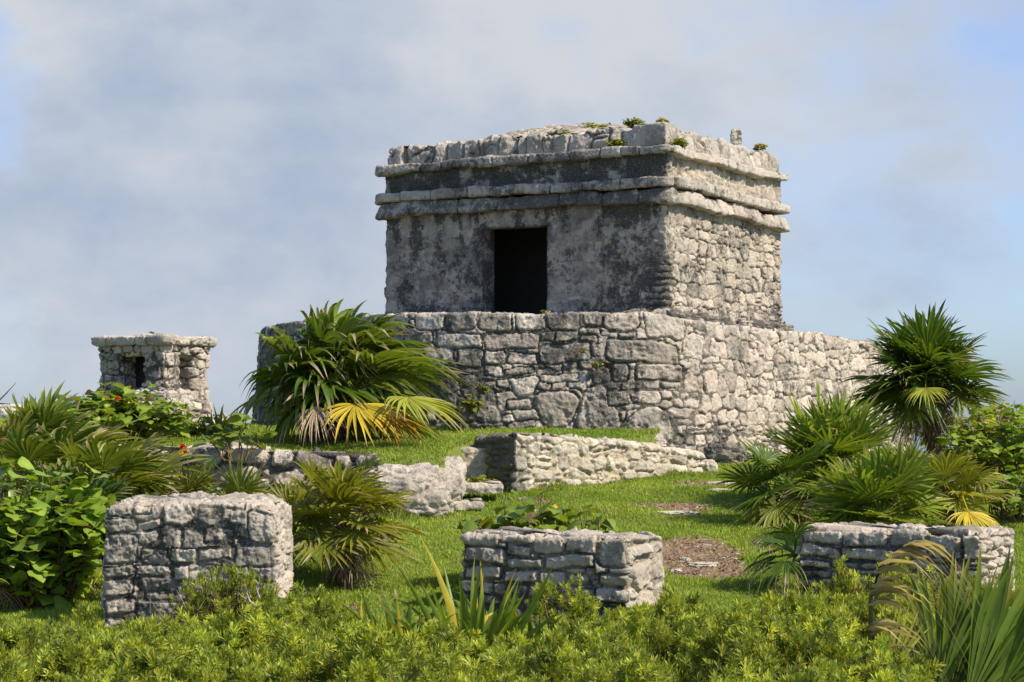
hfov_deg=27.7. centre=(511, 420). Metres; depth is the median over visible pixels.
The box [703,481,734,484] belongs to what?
flat stone
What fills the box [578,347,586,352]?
wall weed
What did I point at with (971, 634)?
foreground palm
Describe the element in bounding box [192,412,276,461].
broadleaf bush
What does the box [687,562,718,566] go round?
flat stone
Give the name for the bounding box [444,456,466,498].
terrace block
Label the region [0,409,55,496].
fan palm
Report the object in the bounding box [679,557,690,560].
flat stone
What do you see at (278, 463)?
terrace wall
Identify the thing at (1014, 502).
broadleaf bush
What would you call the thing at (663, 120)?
roof weed
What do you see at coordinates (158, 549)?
squared stone block
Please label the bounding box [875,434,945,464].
fan palm
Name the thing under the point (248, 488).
fan palm
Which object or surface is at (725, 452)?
base boulder
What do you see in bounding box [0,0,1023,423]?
sky
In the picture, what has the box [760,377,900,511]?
fan palm
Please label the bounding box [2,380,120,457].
fan palm
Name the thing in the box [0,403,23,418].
ridge rock
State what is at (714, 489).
flat stone
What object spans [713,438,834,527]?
fan palm
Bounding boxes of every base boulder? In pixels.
[655,433,667,445]
[701,459,717,470]
[702,442,749,463]
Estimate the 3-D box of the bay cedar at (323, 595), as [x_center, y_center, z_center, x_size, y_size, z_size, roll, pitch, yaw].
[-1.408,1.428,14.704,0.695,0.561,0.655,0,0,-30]
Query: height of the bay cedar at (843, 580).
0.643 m
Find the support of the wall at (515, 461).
on the ground at (457, 451)
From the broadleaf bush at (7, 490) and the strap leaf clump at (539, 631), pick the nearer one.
the strap leaf clump at (539, 631)
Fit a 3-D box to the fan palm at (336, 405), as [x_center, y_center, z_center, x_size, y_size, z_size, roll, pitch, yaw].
[-1.913,-0.314,24.340,2.987,2.294,3.173,0,0,0]
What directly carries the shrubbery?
on the ground at (457, 451)
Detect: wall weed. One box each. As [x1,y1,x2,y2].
[459,394,483,412]
[465,474,495,494]
[475,383,492,394]
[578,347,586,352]
[590,361,602,370]
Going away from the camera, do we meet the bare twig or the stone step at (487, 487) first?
the stone step at (487, 487)
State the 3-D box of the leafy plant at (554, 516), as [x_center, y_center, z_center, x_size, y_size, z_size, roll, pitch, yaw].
[0.150,1.005,18.000,1.256,0.910,0.664,0,0,0]
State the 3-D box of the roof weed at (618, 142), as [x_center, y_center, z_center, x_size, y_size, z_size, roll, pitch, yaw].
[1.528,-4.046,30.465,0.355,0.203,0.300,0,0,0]
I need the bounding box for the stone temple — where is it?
[374,122,790,322]
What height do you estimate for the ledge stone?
0.558 m
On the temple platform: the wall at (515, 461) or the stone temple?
the stone temple
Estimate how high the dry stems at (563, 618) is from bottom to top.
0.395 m
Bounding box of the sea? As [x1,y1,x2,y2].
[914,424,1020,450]
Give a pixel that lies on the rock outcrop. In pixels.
(437, 489)
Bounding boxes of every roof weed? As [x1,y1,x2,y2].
[552,130,569,135]
[581,122,610,127]
[605,138,625,146]
[623,117,645,128]
[656,117,669,123]
[670,138,688,146]
[751,142,767,150]
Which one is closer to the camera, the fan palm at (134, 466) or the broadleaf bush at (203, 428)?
the fan palm at (134, 466)
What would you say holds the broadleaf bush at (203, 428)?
on the ground at (457, 451)
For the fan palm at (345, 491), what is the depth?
17.78 m
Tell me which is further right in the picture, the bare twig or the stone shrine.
the stone shrine
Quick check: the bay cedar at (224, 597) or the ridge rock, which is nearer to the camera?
the bay cedar at (224, 597)
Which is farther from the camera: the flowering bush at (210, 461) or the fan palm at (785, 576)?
the flowering bush at (210, 461)
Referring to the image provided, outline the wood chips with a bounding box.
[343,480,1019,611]
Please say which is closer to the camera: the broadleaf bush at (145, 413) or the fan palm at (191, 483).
the fan palm at (191, 483)
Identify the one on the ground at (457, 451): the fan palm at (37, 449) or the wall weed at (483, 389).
the fan palm at (37, 449)
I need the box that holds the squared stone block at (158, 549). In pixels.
[100,491,293,627]
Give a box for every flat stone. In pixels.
[655,511,700,515]
[670,568,681,572]
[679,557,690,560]
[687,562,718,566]
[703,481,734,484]
[708,488,733,491]
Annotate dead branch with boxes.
[238,584,259,606]
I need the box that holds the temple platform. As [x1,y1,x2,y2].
[252,308,915,459]
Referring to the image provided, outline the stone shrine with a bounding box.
[91,331,229,427]
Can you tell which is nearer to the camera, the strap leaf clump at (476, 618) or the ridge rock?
the strap leaf clump at (476, 618)
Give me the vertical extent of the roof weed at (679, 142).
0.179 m
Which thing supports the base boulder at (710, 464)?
on the ground at (457, 451)
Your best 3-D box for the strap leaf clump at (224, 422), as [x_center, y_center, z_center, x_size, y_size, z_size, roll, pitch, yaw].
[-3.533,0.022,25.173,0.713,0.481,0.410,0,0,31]
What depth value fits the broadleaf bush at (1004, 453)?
24.87 m
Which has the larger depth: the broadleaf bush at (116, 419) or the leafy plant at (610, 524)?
the broadleaf bush at (116, 419)
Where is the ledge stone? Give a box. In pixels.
[461,446,488,481]
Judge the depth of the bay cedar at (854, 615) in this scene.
13.36 m
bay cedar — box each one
[154,563,285,626]
[271,584,359,616]
[524,572,602,632]
[782,602,879,639]
[811,554,893,618]
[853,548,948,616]
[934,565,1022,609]
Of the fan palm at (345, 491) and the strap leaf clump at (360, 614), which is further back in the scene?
the fan palm at (345, 491)
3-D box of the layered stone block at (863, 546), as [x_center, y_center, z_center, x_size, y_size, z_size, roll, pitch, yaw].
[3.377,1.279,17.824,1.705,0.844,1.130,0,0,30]
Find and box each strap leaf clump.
[198,404,241,435]
[338,586,518,652]
[355,598,386,630]
[365,538,590,651]
[485,600,617,653]
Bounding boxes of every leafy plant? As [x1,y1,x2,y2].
[457,486,586,556]
[566,504,620,532]
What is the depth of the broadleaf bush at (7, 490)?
18.94 m
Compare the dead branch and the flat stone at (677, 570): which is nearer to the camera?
the dead branch
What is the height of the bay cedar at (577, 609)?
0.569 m
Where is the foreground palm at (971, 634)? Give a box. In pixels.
[868,539,1023,681]
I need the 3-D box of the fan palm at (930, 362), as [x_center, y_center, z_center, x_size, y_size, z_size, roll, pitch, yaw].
[5.138,-0.324,25.988,2.172,2.406,2.234,0,0,0]
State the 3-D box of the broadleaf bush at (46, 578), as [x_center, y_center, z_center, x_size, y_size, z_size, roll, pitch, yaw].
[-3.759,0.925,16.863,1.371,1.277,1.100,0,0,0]
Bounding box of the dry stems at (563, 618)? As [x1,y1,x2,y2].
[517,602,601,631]
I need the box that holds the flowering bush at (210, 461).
[168,443,218,493]
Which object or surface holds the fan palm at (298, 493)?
on the ground at (457, 451)
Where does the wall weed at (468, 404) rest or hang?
attached to the temple platform
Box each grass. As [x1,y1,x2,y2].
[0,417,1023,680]
[94,421,809,631]
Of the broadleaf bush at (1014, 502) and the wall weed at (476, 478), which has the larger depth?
the wall weed at (476, 478)
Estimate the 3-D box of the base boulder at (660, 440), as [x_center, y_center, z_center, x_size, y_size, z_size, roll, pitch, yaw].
[1.639,0.303,26.749,0.719,0.387,0.525,0,0,0]
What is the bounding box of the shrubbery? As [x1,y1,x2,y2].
[0,579,1019,681]
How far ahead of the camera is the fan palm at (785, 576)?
17.75 m
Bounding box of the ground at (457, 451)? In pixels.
[0,423,1023,639]
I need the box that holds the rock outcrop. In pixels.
[352,463,464,517]
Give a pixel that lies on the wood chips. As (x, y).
(696, 546)
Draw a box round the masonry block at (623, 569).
[460,526,663,617]
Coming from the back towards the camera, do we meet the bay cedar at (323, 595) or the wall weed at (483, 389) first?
the wall weed at (483, 389)
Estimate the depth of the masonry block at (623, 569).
16.63 m
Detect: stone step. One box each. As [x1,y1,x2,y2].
[453,498,483,509]
[465,481,503,492]
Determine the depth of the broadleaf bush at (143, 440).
21.37 m
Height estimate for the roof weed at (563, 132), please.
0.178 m
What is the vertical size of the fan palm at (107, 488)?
1.361 m
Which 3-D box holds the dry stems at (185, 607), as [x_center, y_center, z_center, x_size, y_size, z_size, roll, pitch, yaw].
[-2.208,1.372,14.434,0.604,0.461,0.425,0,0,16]
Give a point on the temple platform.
(687, 380)
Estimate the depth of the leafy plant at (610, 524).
17.87 m
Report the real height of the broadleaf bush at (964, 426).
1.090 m
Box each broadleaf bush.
[0,454,30,506]
[0,456,115,610]
[23,394,133,435]
[62,381,198,441]
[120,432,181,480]
[156,412,226,437]
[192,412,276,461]
[911,401,1023,464]
[934,400,1023,485]
[970,465,1023,522]
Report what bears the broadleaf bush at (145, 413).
on the ground at (457, 451)
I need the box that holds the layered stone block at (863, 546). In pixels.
[794,521,1014,598]
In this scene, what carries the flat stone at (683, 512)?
on the ground at (457, 451)
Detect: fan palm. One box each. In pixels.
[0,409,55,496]
[0,414,172,499]
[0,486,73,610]
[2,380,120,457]
[11,461,135,599]
[27,432,209,501]
[146,459,244,495]
[204,457,283,498]
[228,299,474,446]
[255,474,360,574]
[284,451,430,590]
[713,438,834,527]
[736,520,823,595]
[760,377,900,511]
[795,436,960,525]
[842,299,1015,466]
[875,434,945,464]
[879,444,1018,526]
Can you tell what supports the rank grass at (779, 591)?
on the ground at (457, 451)
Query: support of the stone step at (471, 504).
on the ground at (457, 451)
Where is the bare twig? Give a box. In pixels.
[0,384,14,410]
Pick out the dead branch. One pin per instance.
(248, 599)
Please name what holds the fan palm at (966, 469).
on the ground at (457, 451)
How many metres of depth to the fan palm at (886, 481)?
19.97 m
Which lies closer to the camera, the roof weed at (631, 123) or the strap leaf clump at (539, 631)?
the strap leaf clump at (539, 631)
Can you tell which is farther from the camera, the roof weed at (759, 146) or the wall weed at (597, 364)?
the roof weed at (759, 146)
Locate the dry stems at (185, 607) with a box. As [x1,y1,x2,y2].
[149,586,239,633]
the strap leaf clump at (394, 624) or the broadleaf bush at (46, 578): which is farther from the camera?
the broadleaf bush at (46, 578)
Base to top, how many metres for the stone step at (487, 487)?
0.140 m
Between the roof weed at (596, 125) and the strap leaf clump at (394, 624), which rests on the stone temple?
the roof weed at (596, 125)
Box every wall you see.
[119,442,379,498]
[470,431,704,492]
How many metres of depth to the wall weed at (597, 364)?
27.03 m

